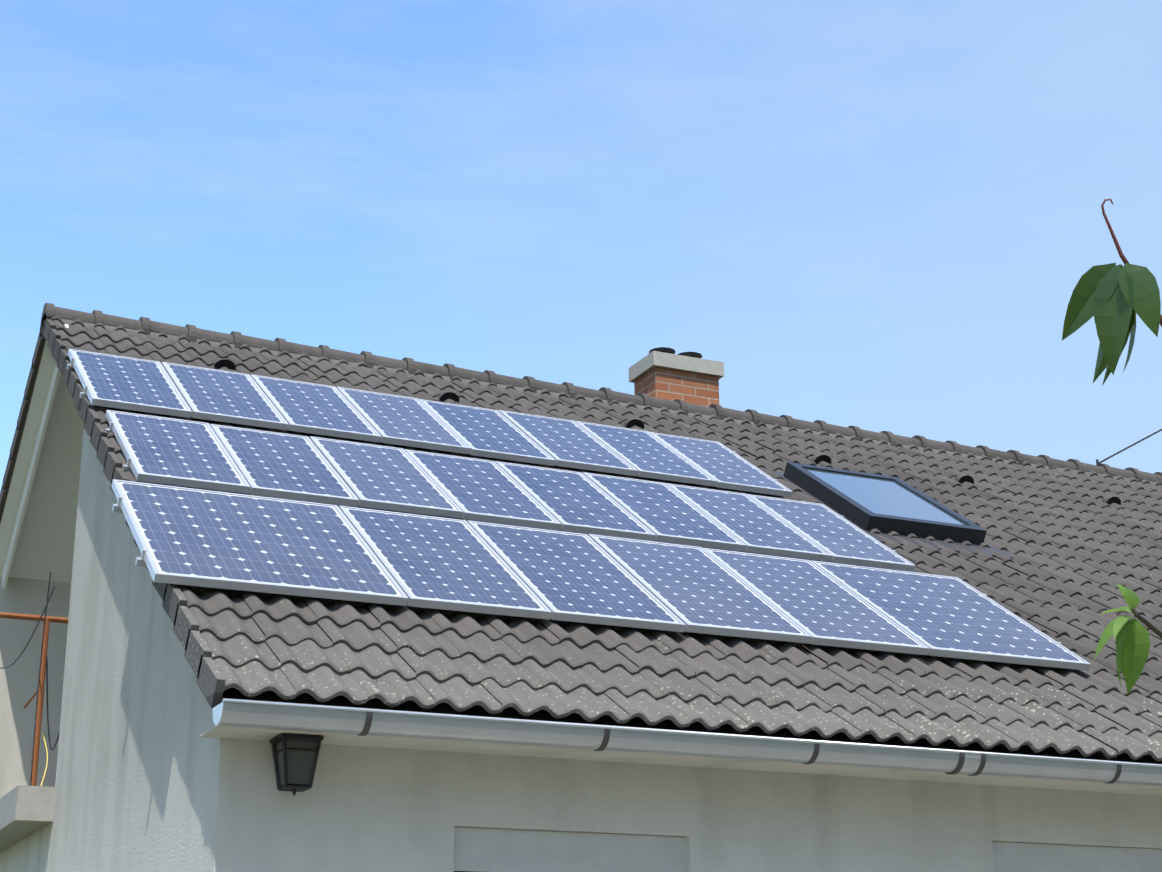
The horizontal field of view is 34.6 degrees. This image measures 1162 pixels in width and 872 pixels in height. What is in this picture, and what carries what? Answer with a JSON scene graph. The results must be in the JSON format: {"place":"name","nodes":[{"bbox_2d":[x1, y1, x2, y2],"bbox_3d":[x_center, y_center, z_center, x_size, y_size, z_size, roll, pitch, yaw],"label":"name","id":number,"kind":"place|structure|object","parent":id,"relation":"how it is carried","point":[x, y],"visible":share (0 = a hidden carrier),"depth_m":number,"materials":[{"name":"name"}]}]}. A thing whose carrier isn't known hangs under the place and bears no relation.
{"place":"outdoors","nodes":[
{"label":"outdoors","id":0,"kind":"place"},
{"bbox_2d":[0,0,1161,490],"label":"sky","id":1,"kind":"structure","parent":0,"point":[878,216],"materials":[{"name":"blue"}]},
{"bbox_2d":[1062,199,1161,693],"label":"leaves","id":2,"kind":"object","parent":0,"point":[1113,299],"visible":1,"depth_m":2.39,"materials":[{"name":"green plant"}]},
{"label":"ground","id":3,"kind":"structure","parent":0,"visible":0},
{"bbox_2d":[0,429,1161,871],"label":"house walls","id":4,"kind":"structure","parent":3,"relation":"on","point":[142,775],"depth_m":8.76,"materials":[{"name":"white paint"}]},
{"bbox_2d":[0,785,55,852],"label":"balcony slab","id":5,"kind":"structure","parent":4,"relation":"attached to","point":[26,811],"depth_m":10.96,"materials":[{"name":"grey concrete"}]},
{"bbox_2d":[0,612,67,785],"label":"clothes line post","id":6,"kind":"object","parent":5,"relation":"on","point":[49,619],"visible":0.6,"depth_m":12.04,"materials":[{"name":"metal"}]},
{"bbox_2d":[0,572,59,785],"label":"electrical cables","id":7,"kind":"object","parent":4,"relation":"attached to","point":[45,608],"visible":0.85,"depth_m":11.92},
{"bbox_2d":[0,340,83,582],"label":"loggia soffit boards","id":8,"kind":"object","parent":4,"relation":"on","point":[45,544],"visible":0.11,"depth_m":13.96,"materials":[{"name":"white paint"}]},
{"bbox_2d":[269,734,323,794],"bbox_3d":[-1.176,1.356,7.644,0.176,0.232,0.223,8,-20,-24],"label":"wall lantern","id":9,"kind":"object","parent":4,"relation":"attached to","point":[295,757],"depth_m":7.58,"materials":[{"name":"grey metal"}]},
{"bbox_2d":[199,700,1161,795],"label":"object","id":10,"kind":"structure","parent":4,"relation":"on","point":[215,731],"depth_m":8.36,"materials":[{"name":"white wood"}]},
{"bbox_2d":[105,350,1161,763],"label":"roof deck","id":11,"kind":"structure","parent":10,"relation":"on","point":[571,718],"depth_m":8.61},
{"bbox_2d":[0,324,68,588],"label":"barge boards","id":12,"kind":"object","parent":11,"relation":"attached to","point":[32,467],"visible":0.17,"depth_m":13.67,"materials":[{"name":"white paint"}]},
{"bbox_2d":[0,314,224,707],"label":"roof verge tiles","id":13,"kind":"object","parent":11,"relation":"attached to","point":[210,681],"visible":0.83,"depth_m":10.22,"materials":[{"name":"concrete"}]},
{"bbox_2d":[68,349,792,496],"bbox_3d":[-0.920,-0.071,12.458,4.782,0.700,1.030,8,-20,-24],"label":"solar panel row","id":14,"kind":"object","parent":11,"relation":"on","point":[143,385],"visible":1,"depth_m":12.27,"materials":[{"name":"blue glass"}]},
{"bbox_2d":[105,410,914,571],"bbox_3d":[-0.328,0.348,11.214,4.846,0.708,1.042,8,-20,-24],"label":"solar row","id":15,"kind":"object","parent":11,"relation":"on","point":[177,452],"visible":0.96,"depth_m":11.02,"materials":[{"name":"blue glass"}]},
{"bbox_2d":[67,358,1061,645],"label":"mounting brackets","id":16,"kind":"object","parent":11,"relation":"on","point":[119,510],"visible":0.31,"depth_m":9.91,"materials":[{"name":"silver metal"}]},
{"bbox_2d":[111,479,1090,670],"bbox_3d":[0.225,0.762,9.947,5.220,0.793,1.172,8,-20,-24],"label":"solar panel row","id":17,"kind":"object","parent":11,"relation":"on","point":[206,538],"visible":1,"depth_m":9.71,"materials":[{"name":"blue glass"}]},
{"bbox_2d":[40,303,1161,485],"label":"ridge tiles","id":18,"kind":"object","parent":11,"relation":"on","point":[236,341],"visible":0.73,"depth_m":14.63,"materials":[{"name":"concrete"}]},
{"bbox_2d":[51,316,1161,761],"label":"roof tiles","id":19,"kind":"object","parent":11,"relation":"on","point":[461,660],"visible":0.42,"depth_m":9.56,"materials":[{"name":"grey tile"}]},
{"bbox_2d":[213,358,1120,504],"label":"roof vents","id":20,"kind":"object","parent":11,"relation":"on","point":[229,364],"visible":0.98,"depth_m":14.09,"materials":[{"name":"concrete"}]},
{"bbox_2d":[629,347,723,406],"bbox_3d":[0.810,-0.053,15.668,0.670,1.408,0.460,8,-20,-24],"label":"chimney","id":21,"kind":"object","parent":11,"relation":"on","point":[666,373],"visible":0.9,"depth_m":15.62,"materials":[{"name":"brick"}]},
{"bbox_2d":[772,462,1013,557],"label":"roof window","id":22,"kind":"structure","parent":11,"relation":"in","point":[884,505],"depth_m":13.05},
{"bbox_2d":[1096,429,1161,465],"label":"overhead wire","id":23,"kind":"object","parent":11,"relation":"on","point":[1107,458],"visible":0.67,"depth_m":17.23,"materials":[{"name":"black"}]},
{"bbox_2d":[213,698,1161,785],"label":"gutter","id":24,"kind":"object","parent":10,"relation":"attached to","point":[322,718],"visible":1,"depth_m":8.01,"materials":[{"name":"metal"}]},
{"bbox_2d":[453,825,1161,871],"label":"windows","id":25,"kind":"structure","parent":4,"relation":"attached to","point":[489,850],"depth_m":8.32,"materials":[{"name":"grey plastic"}]}
]}

